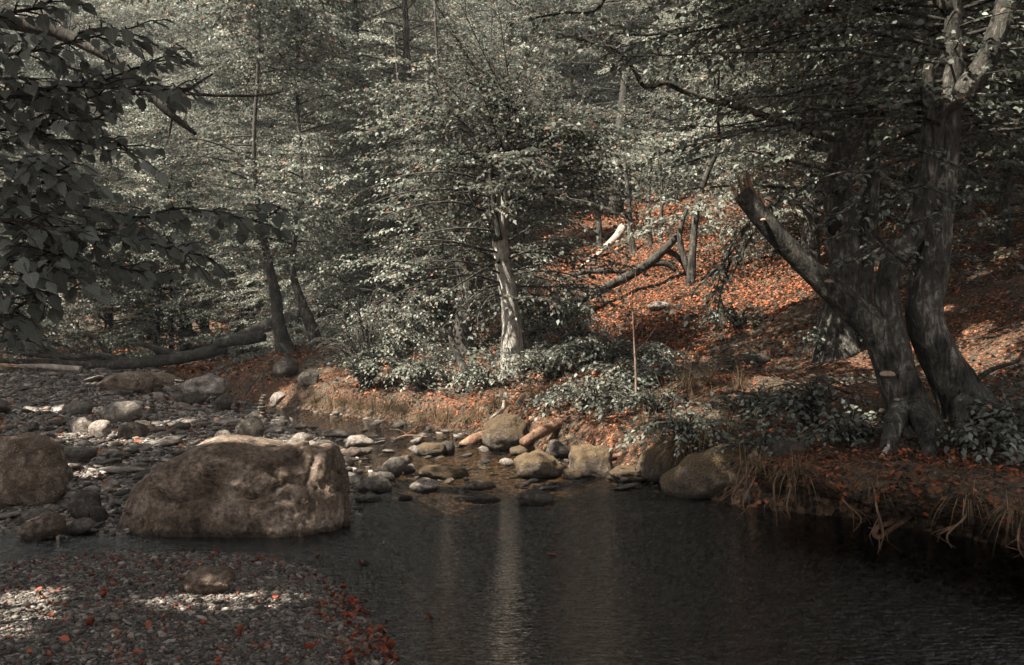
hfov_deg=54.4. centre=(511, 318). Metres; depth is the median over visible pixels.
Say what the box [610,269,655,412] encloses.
sapling
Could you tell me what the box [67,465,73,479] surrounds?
rock
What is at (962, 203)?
beech tree
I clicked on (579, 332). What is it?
leafy shrub
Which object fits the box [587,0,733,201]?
beech tree
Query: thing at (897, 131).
beech tree
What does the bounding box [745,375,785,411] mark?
grass tuft
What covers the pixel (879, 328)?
beech tree
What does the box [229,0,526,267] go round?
beech tree
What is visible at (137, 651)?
fallen leaf
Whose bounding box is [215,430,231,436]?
rock
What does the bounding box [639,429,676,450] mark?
grass tuft
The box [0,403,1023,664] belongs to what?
water
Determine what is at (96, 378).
stone
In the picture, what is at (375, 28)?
beech tree
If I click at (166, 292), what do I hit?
leafy shrub
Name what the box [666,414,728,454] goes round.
grass tuft
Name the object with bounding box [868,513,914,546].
root
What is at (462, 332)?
beech tree
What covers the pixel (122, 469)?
stone
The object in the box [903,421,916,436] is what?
rock
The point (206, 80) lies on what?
beech tree
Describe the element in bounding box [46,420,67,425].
stone
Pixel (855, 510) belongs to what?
root
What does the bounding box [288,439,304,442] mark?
stone
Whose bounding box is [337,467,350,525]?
rock
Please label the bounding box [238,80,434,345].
beech tree
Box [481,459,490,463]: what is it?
stone
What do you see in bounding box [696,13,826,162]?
beech tree
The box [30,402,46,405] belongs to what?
stone
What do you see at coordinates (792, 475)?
grass tuft
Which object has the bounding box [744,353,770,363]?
rock
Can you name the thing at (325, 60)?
distant woodland
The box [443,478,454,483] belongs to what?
stone
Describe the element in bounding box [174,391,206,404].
rock
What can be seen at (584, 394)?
leafy shrub
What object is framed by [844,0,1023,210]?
beech tree
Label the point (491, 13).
beech tree
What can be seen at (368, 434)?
stone
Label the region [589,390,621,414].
grass tuft
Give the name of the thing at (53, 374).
stone
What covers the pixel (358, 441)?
rock
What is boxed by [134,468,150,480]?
stone
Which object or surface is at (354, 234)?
beech tree
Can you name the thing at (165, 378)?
rock
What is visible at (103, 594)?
fallen leaf
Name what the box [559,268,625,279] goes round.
fallen branch
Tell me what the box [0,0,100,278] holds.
beech tree
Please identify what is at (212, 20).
beech tree
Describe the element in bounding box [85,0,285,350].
beech tree
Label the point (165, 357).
fallen log
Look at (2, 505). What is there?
stone
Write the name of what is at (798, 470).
grass tuft
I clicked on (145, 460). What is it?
stone
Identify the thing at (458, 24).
beech tree
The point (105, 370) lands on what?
stone
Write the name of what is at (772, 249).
beech tree
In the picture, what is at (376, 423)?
stone
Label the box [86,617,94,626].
fallen leaf
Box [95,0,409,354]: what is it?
beech tree
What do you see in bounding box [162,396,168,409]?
stone cairn
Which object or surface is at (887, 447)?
fallen branch
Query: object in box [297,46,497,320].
beech tree
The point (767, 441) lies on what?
leafy plant
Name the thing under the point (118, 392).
stone
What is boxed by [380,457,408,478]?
rock
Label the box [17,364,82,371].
fallen log
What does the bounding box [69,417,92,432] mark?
rock
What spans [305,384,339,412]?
grass tuft
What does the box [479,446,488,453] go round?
stone
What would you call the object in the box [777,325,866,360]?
leafy plant
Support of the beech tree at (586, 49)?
on the ground
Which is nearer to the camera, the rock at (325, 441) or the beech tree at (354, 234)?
the rock at (325, 441)
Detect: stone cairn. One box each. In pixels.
[148,393,155,413]
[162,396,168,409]
[231,391,239,412]
[258,394,266,417]
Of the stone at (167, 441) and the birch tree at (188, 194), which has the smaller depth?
the stone at (167, 441)
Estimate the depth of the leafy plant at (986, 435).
6.85 m
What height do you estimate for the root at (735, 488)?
0.264 m
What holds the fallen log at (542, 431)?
on the ground
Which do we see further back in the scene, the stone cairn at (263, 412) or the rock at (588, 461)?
the stone cairn at (263, 412)
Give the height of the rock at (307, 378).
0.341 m
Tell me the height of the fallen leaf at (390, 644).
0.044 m
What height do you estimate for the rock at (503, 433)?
0.480 m
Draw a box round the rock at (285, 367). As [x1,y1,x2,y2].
[271,357,298,377]
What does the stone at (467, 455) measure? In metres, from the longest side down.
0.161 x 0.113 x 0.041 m
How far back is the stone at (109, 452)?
9.51 m
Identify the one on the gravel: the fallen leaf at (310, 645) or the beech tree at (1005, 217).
the fallen leaf at (310, 645)
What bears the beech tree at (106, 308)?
on the ground
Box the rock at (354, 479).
[349,474,363,485]
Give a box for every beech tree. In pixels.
[0,0,61,232]
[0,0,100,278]
[0,0,116,362]
[0,0,146,290]
[0,0,175,343]
[0,2,89,312]
[0,43,141,358]
[0,114,121,345]
[11,111,209,357]
[17,0,219,302]
[32,0,231,264]
[40,135,197,357]
[45,0,248,266]
[61,1,203,224]
[65,88,248,357]
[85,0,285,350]
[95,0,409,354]
[96,151,249,356]
[122,0,330,306]
[131,0,348,359]
[133,0,426,348]
[138,0,432,300]
[146,2,294,262]
[149,0,288,202]
[149,78,317,337]
[159,154,309,359]
[198,0,416,337]
[208,110,356,351]
[208,143,355,351]
[210,0,488,325]
[218,10,388,287]
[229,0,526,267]
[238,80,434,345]
[249,96,446,344]
[271,0,454,267]
[283,45,459,327]
[289,0,501,335]
[291,91,487,344]
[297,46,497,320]
[298,0,586,356]
[317,116,500,354]
[323,0,726,381]
[326,0,567,302]
[346,73,540,325]
[363,0,531,220]
[401,0,623,226]
[409,2,515,119]
[417,0,563,257]
[426,42,584,269]
[430,0,573,196]
[438,51,611,285]
[464,0,636,214]
[477,0,642,195]
[481,0,677,203]
[505,0,1023,368]
[514,0,723,213]
[527,0,714,203]
[531,0,689,186]
[533,0,641,110]
[543,1,694,202]
[565,0,1023,446]
[583,0,734,205]
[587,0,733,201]
[595,2,753,186]
[610,1,771,173]
[615,0,780,202]
[647,0,802,194]
[650,0,802,172]
[652,0,1023,457]
[671,1,892,262]
[687,0,906,262]
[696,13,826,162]
[700,13,904,208]
[769,0,1018,211]
[781,0,937,147]
[818,0,1023,206]
[823,0,1023,251]
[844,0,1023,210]
[861,11,1023,168]
[878,20,977,152]
[901,11,1020,157]
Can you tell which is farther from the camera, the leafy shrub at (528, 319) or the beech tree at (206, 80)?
the beech tree at (206, 80)
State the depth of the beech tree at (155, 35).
37.49 m
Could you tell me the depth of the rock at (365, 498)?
7.58 m
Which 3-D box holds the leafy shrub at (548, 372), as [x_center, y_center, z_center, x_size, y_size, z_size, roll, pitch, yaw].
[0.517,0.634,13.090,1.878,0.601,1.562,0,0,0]
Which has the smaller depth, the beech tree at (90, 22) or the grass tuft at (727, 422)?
the grass tuft at (727, 422)
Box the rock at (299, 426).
[290,423,307,429]
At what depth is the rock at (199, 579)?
4.92 m
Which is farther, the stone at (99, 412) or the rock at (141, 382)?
the rock at (141, 382)
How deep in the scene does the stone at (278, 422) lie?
12.81 m
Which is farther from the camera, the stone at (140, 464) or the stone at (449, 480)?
the stone at (140, 464)
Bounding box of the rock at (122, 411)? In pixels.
[102,400,142,422]
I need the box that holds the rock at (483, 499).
[464,495,500,502]
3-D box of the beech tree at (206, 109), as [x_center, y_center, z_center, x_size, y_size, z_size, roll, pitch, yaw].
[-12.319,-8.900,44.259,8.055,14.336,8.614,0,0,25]
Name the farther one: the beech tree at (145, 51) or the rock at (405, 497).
the beech tree at (145, 51)
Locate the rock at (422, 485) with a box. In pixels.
[409,477,438,493]
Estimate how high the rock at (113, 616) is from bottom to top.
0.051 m
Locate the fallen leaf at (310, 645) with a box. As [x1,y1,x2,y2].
[304,642,316,648]
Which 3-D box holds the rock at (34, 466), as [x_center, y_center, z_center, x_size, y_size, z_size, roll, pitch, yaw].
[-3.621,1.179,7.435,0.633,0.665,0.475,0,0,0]
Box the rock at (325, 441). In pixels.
[314,440,337,445]
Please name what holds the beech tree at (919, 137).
on the ground
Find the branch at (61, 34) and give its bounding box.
[0,16,283,148]
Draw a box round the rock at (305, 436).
[292,432,313,440]
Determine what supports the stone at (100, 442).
on the ground
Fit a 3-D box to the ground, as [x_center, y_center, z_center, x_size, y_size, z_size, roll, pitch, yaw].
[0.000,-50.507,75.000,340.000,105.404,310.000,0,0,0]
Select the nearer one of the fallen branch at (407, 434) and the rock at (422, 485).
the rock at (422, 485)
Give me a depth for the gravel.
4.94 m
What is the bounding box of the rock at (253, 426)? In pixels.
[234,415,264,436]
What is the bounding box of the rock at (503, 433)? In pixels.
[482,413,529,454]
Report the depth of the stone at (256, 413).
13.59 m
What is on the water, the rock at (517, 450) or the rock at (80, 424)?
the rock at (517, 450)
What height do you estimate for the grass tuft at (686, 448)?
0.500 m
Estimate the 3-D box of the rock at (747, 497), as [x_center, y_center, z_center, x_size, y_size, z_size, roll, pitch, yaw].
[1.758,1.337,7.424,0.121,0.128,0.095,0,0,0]
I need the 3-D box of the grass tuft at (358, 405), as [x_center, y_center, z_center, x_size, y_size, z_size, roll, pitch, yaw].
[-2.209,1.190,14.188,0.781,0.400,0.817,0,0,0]
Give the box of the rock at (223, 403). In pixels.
[214,396,240,410]
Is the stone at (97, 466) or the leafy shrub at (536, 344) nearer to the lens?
the stone at (97, 466)
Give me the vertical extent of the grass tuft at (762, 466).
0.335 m
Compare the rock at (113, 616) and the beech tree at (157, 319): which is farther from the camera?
the beech tree at (157, 319)
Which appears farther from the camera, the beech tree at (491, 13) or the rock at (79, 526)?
the beech tree at (491, 13)
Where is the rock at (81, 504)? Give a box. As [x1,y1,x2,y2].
[67,491,101,518]
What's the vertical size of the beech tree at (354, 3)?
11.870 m
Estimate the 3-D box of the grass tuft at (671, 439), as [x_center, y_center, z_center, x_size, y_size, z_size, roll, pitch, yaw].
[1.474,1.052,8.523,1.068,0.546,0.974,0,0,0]
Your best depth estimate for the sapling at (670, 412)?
9.24 m
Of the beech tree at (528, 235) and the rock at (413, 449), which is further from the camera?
the beech tree at (528, 235)
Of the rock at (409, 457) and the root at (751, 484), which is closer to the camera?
the root at (751, 484)
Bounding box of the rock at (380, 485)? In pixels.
[356,476,391,493]
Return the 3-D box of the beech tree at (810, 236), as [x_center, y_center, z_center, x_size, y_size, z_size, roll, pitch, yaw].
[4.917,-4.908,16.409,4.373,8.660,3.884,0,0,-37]
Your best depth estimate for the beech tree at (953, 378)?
7.53 m
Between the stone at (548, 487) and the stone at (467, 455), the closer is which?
the stone at (548, 487)
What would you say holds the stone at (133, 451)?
on the ground
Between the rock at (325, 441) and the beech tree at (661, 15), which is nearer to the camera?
the rock at (325, 441)
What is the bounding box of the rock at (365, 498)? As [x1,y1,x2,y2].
[354,494,381,502]
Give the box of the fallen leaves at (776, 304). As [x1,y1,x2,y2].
[0,134,1023,655]
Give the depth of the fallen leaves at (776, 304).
15.66 m
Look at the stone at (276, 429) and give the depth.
11.80 m
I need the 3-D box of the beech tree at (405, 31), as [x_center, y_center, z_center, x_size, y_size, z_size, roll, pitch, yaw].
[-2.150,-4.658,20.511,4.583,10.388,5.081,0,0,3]
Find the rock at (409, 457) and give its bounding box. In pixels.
[400,455,412,462]
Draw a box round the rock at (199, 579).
[182,565,237,594]
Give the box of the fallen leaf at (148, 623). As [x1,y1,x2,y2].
[146,620,151,628]
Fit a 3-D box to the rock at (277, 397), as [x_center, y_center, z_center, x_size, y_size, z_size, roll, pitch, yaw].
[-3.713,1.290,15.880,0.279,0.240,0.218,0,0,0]
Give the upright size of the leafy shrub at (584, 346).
0.604 m
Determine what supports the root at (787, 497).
hanging from the bank
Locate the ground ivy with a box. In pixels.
[211,160,1023,469]
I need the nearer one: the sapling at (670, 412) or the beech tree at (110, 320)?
the sapling at (670, 412)
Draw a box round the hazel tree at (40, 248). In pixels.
[0,0,305,359]
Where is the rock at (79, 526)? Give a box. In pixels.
[61,517,95,534]
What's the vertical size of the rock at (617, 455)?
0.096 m
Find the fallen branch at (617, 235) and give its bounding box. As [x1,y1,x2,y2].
[578,223,626,267]
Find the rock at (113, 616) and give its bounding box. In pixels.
[104,612,120,622]
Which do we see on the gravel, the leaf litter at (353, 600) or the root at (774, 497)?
the leaf litter at (353, 600)
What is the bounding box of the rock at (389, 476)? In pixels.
[371,471,394,480]
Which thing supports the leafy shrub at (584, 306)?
on the ground
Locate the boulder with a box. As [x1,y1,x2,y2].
[117,434,350,537]
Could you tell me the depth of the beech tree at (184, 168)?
29.78 m
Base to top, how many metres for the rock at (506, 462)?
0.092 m
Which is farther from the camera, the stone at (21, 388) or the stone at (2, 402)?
the stone at (21, 388)
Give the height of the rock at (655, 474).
0.407 m
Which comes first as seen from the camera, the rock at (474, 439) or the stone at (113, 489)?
the stone at (113, 489)
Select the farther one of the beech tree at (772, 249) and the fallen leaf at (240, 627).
the beech tree at (772, 249)
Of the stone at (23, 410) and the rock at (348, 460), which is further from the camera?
the stone at (23, 410)
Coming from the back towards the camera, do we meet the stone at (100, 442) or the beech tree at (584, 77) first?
the beech tree at (584, 77)
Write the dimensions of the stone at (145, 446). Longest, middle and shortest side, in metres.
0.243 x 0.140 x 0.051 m
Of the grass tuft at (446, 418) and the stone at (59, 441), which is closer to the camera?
the stone at (59, 441)
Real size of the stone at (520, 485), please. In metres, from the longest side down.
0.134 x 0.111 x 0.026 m
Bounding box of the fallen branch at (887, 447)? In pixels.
[879,444,889,457]
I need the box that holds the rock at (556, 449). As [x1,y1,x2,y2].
[546,439,570,458]
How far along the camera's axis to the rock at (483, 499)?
7.56 m
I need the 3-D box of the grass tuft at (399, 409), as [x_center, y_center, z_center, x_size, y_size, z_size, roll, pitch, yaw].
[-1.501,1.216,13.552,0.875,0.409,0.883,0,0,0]
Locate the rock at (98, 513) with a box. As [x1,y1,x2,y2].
[90,505,108,522]
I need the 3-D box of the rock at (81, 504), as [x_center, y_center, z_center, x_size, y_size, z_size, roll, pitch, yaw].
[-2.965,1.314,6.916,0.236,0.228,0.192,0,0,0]
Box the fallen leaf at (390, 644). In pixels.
[385,639,396,649]
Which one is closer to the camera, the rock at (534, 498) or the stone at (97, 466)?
the rock at (534, 498)
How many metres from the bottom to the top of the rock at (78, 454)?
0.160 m
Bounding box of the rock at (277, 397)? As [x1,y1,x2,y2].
[270,391,284,403]
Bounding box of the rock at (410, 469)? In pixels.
[403,463,415,474]
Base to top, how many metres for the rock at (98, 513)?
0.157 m
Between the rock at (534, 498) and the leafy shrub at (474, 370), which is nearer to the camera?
the rock at (534, 498)
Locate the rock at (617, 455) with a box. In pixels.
[612,451,622,458]
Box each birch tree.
[39,153,78,349]
[44,221,146,351]
[180,174,279,350]
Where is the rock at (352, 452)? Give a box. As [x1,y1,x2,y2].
[341,447,365,457]
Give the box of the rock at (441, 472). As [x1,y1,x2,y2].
[414,464,469,479]
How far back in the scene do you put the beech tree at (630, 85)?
35.73 m
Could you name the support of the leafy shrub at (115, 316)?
on the ground
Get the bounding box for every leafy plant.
[609,403,750,457]
[688,303,767,335]
[701,421,809,457]
[703,379,794,421]
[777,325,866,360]
[796,406,902,456]
[899,409,1023,469]
[936,393,1023,455]
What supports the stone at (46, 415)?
on the ground
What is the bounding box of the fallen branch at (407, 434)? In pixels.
[390,424,428,439]
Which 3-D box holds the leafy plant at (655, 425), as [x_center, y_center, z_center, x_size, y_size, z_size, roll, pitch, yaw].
[1.497,0.960,8.561,1.270,0.454,1.267,0,0,-23]
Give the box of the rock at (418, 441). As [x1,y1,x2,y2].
[410,437,424,445]
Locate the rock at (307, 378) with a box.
[297,369,318,387]
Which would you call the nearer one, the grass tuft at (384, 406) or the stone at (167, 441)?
the stone at (167, 441)
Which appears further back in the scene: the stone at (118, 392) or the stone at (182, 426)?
the stone at (118, 392)
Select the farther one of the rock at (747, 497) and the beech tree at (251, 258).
the beech tree at (251, 258)
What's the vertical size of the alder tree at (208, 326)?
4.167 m
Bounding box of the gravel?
[0,367,659,664]
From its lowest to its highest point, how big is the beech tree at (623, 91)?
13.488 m
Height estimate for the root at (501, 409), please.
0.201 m
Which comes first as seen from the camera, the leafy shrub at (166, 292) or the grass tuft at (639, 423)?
the grass tuft at (639, 423)
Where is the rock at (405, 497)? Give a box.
[398,494,412,500]
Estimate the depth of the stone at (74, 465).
8.58 m
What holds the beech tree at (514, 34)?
on the ground
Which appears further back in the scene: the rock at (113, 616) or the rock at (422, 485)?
the rock at (422, 485)
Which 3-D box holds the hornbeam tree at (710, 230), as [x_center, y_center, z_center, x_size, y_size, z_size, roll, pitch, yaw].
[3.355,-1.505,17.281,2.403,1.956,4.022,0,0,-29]
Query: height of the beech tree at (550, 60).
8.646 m
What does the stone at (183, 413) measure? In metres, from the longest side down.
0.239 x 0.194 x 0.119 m
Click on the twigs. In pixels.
(713, 358)
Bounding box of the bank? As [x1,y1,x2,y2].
[731,451,1023,539]
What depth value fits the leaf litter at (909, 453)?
6.01 m
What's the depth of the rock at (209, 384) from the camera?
17.47 m
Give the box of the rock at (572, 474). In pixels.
[563,468,582,479]
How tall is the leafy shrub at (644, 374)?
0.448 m
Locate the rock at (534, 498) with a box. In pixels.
[515,490,554,505]
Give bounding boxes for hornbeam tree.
[525,123,676,244]
[587,124,753,245]
[596,175,789,273]
[600,133,761,244]
[602,132,732,253]
[622,31,835,286]
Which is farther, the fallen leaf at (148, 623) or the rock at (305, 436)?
the rock at (305, 436)
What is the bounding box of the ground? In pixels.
[0,0,1023,664]
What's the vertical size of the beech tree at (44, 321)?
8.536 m
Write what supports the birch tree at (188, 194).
on the ground
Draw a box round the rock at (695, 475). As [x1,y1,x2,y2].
[659,442,748,497]
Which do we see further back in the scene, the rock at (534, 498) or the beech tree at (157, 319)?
the beech tree at (157, 319)
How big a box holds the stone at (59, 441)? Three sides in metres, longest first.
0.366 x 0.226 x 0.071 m
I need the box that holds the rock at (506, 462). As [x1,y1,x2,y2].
[499,458,512,466]
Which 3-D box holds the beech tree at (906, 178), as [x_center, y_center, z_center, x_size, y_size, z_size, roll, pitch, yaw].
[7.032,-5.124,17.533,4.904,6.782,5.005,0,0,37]
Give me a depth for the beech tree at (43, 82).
45.79 m
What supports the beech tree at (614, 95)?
on the ground
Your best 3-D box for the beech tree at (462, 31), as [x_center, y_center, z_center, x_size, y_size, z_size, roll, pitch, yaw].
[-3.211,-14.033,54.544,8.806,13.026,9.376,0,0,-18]
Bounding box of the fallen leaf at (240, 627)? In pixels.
[236,624,243,636]
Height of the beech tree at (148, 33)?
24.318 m
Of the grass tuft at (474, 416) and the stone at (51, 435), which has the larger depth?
the grass tuft at (474, 416)
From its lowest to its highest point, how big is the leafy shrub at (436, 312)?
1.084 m
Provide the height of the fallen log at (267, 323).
0.686 m
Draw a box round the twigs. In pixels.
[1,134,1023,513]
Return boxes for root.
[490,400,505,418]
[715,470,747,506]
[732,468,759,521]
[764,472,787,528]
[774,479,794,519]
[841,492,870,531]
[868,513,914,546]
[869,490,900,553]
[931,507,969,547]
[1005,514,1023,557]
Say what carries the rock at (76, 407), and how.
on the ground
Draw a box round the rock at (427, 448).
[417,442,444,457]
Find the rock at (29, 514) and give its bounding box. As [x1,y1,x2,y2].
[18,507,54,522]
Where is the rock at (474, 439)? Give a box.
[458,430,483,447]
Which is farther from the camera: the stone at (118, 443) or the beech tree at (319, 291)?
the beech tree at (319, 291)
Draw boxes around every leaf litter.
[0,550,398,664]
[723,444,1023,537]
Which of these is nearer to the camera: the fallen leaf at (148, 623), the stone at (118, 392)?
the fallen leaf at (148, 623)
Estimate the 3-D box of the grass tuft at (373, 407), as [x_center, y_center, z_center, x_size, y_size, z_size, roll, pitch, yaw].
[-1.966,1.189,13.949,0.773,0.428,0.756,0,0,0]
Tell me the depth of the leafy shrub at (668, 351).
13.62 m
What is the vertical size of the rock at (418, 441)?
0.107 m
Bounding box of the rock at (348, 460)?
[343,456,354,466]
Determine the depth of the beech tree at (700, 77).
22.30 m
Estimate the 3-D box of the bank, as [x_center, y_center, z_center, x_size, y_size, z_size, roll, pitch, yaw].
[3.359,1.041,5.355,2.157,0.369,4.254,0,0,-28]
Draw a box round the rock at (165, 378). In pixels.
[153,372,174,385]
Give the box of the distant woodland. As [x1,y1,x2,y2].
[1,0,685,208]
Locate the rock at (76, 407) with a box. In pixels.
[62,400,94,414]
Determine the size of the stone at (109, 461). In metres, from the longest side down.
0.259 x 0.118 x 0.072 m
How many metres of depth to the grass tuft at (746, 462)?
6.56 m
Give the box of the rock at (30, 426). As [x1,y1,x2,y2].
[18,422,39,431]
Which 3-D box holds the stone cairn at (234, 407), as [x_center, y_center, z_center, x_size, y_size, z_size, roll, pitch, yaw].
[-3.982,1.218,14.325,0.132,0.343,0.106,0,0,0]
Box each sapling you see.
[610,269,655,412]
[655,361,685,417]
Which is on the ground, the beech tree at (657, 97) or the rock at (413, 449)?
the beech tree at (657, 97)
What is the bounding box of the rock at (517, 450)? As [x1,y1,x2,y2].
[510,444,534,455]
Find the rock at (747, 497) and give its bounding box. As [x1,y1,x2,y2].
[739,489,753,504]
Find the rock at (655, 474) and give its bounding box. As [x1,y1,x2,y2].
[636,442,684,482]
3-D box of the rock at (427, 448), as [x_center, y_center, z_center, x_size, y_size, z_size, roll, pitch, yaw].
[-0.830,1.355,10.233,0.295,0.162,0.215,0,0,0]
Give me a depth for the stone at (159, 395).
16.62 m
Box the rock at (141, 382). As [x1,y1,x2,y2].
[95,371,163,393]
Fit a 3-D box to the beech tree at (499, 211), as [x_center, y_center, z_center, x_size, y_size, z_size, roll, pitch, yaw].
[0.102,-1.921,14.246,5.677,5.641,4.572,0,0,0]
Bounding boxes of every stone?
[0,398,9,404]
[0,405,12,413]
[0,502,8,508]
[0,512,20,519]
[13,387,29,390]
[21,408,34,413]
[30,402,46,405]
[38,414,53,418]
[40,433,57,436]
[44,504,59,509]
[45,372,63,376]
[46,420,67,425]
[51,438,65,443]
[68,463,80,469]
[82,375,104,381]
[83,384,96,386]
[93,409,104,415]
[93,464,103,467]
[95,369,118,372]
[95,458,120,464]
[97,439,106,443]
[98,449,119,455]
[99,466,145,473]
[100,479,119,490]
[103,389,132,395]
[108,488,124,491]
[110,441,128,445]
[112,451,130,457]
[124,448,140,454]
[130,461,148,466]
[132,400,143,404]
[134,420,150,424]
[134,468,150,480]
[136,459,151,462]
[138,443,152,450]
[145,392,165,399]
[147,426,165,433]
[153,436,183,446]
[169,422,190,429]
[170,449,183,454]
[173,402,193,409]
[178,411,191,416]
[191,408,205,411]
[207,427,220,430]
[215,419,235,424]
[225,421,237,426]
[248,410,267,417]
[265,426,284,433]
[272,420,287,424]
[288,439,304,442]
[322,429,355,437]
[353,469,363,474]
[365,431,376,437]
[370,420,381,426]
[374,440,385,444]
[382,449,395,452]
[391,421,406,428]
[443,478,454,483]
[454,444,467,447]
[461,453,471,456]
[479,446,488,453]
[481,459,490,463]
[514,482,529,488]
[525,478,537,483]
[540,485,556,488]
[612,482,638,489]
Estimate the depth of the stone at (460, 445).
10.81 m
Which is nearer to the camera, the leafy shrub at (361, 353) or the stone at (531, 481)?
the stone at (531, 481)
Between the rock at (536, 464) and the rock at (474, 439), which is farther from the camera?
the rock at (474, 439)
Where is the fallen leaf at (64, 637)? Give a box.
[60,635,69,640]
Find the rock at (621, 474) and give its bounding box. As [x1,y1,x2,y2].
[606,465,645,483]
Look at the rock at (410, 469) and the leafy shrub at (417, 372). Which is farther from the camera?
the leafy shrub at (417, 372)
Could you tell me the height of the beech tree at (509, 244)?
5.482 m
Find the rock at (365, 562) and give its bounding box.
[358,560,369,564]
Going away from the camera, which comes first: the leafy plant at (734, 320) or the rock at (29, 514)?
the rock at (29, 514)
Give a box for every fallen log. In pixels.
[0,325,227,369]
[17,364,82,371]
[213,330,266,348]
[235,309,302,334]
[519,405,580,446]
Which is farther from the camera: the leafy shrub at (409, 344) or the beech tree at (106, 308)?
the beech tree at (106, 308)
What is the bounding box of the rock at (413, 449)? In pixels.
[408,445,421,456]
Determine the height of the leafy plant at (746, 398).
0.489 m
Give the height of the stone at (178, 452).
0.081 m
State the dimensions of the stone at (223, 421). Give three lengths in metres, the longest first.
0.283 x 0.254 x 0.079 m
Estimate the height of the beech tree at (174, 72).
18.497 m
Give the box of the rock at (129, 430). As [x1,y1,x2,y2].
[117,422,148,439]
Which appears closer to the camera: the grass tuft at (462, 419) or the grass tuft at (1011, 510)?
the grass tuft at (1011, 510)
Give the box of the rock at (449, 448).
[442,440,454,457]
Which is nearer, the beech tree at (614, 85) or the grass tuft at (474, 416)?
the grass tuft at (474, 416)
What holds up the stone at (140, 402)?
on the ground
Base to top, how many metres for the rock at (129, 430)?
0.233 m
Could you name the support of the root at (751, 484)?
hanging from the bank
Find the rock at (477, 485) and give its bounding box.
[462,480,495,490]
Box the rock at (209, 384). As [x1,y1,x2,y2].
[180,373,229,396]
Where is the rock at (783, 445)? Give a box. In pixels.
[761,439,804,456]
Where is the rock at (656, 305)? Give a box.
[647,301,671,309]
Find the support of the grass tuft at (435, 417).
on the ground
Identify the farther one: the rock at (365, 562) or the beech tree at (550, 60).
the beech tree at (550, 60)
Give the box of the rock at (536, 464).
[513,450,564,483]
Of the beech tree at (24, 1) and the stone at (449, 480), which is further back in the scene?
the beech tree at (24, 1)
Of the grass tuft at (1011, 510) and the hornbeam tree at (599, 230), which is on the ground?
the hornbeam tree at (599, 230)
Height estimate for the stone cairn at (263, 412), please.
0.357 m
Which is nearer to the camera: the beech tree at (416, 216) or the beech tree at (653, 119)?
the beech tree at (416, 216)
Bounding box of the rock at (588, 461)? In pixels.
[568,444,612,482]
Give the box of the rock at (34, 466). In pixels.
[0,431,68,505]
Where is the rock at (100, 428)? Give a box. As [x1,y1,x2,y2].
[88,420,111,437]
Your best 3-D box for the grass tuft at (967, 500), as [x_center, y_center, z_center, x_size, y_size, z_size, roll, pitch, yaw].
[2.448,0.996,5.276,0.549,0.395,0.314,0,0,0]
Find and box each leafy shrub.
[5,295,113,342]
[48,297,196,343]
[126,279,194,311]
[304,288,434,388]
[312,287,396,327]
[342,289,455,372]
[360,339,471,391]
[391,284,457,322]
[438,361,522,393]
[472,262,598,338]
[480,345,603,384]
[482,330,584,372]
[515,372,645,421]
[519,288,605,321]
[525,308,611,345]
[530,328,678,374]
[562,358,683,392]
[590,381,691,422]
[602,341,690,365]
[725,374,880,444]
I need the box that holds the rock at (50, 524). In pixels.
[17,511,66,540]
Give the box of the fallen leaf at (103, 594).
[100,590,107,598]
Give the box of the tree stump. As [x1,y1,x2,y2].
[448,327,477,393]
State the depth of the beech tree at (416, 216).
18.23 m
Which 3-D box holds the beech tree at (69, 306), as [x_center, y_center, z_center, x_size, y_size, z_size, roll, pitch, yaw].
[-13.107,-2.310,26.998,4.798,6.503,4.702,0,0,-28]
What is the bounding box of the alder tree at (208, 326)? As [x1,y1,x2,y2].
[166,228,236,342]
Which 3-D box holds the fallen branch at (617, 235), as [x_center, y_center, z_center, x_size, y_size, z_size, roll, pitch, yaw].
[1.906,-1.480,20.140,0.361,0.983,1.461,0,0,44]
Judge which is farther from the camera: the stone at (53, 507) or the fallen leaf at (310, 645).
the stone at (53, 507)
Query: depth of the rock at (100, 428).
10.83 m
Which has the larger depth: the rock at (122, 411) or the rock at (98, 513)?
the rock at (122, 411)
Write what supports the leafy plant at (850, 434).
on the ground
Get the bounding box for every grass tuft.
[293,389,322,411]
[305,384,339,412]
[327,388,351,409]
[339,392,370,417]
[351,392,383,416]
[366,392,398,415]
[374,395,411,420]
[405,399,439,430]
[410,401,434,423]
[425,403,457,427]
[443,400,475,430]
[452,397,486,425]
[460,381,505,416]
[516,377,545,401]
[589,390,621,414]
[615,403,657,440]
[631,408,703,477]
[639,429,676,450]
[649,406,709,467]
[659,355,717,393]
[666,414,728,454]
[684,407,752,449]
[687,362,729,391]
[704,362,754,394]
[715,434,790,505]
[736,449,785,491]
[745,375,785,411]
[752,448,840,514]
[767,449,851,520]
[849,472,896,514]
[921,472,1002,536]
[978,488,1023,542]
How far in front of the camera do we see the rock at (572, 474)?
8.71 m
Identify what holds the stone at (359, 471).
on the water
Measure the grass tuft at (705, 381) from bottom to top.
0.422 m
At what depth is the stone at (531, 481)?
8.48 m
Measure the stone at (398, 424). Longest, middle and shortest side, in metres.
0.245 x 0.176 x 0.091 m
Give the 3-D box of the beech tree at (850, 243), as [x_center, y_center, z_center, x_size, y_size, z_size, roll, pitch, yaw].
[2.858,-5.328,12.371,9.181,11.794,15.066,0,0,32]
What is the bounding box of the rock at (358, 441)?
[345,435,373,447]
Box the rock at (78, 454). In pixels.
[64,447,97,462]
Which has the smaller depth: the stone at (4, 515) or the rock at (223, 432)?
the stone at (4, 515)
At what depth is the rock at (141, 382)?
17.64 m
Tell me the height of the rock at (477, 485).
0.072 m
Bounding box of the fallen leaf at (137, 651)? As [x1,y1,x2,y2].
[133,649,143,652]
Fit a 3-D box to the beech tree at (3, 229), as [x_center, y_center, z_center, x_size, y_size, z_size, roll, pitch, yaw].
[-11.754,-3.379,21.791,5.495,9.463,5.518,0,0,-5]

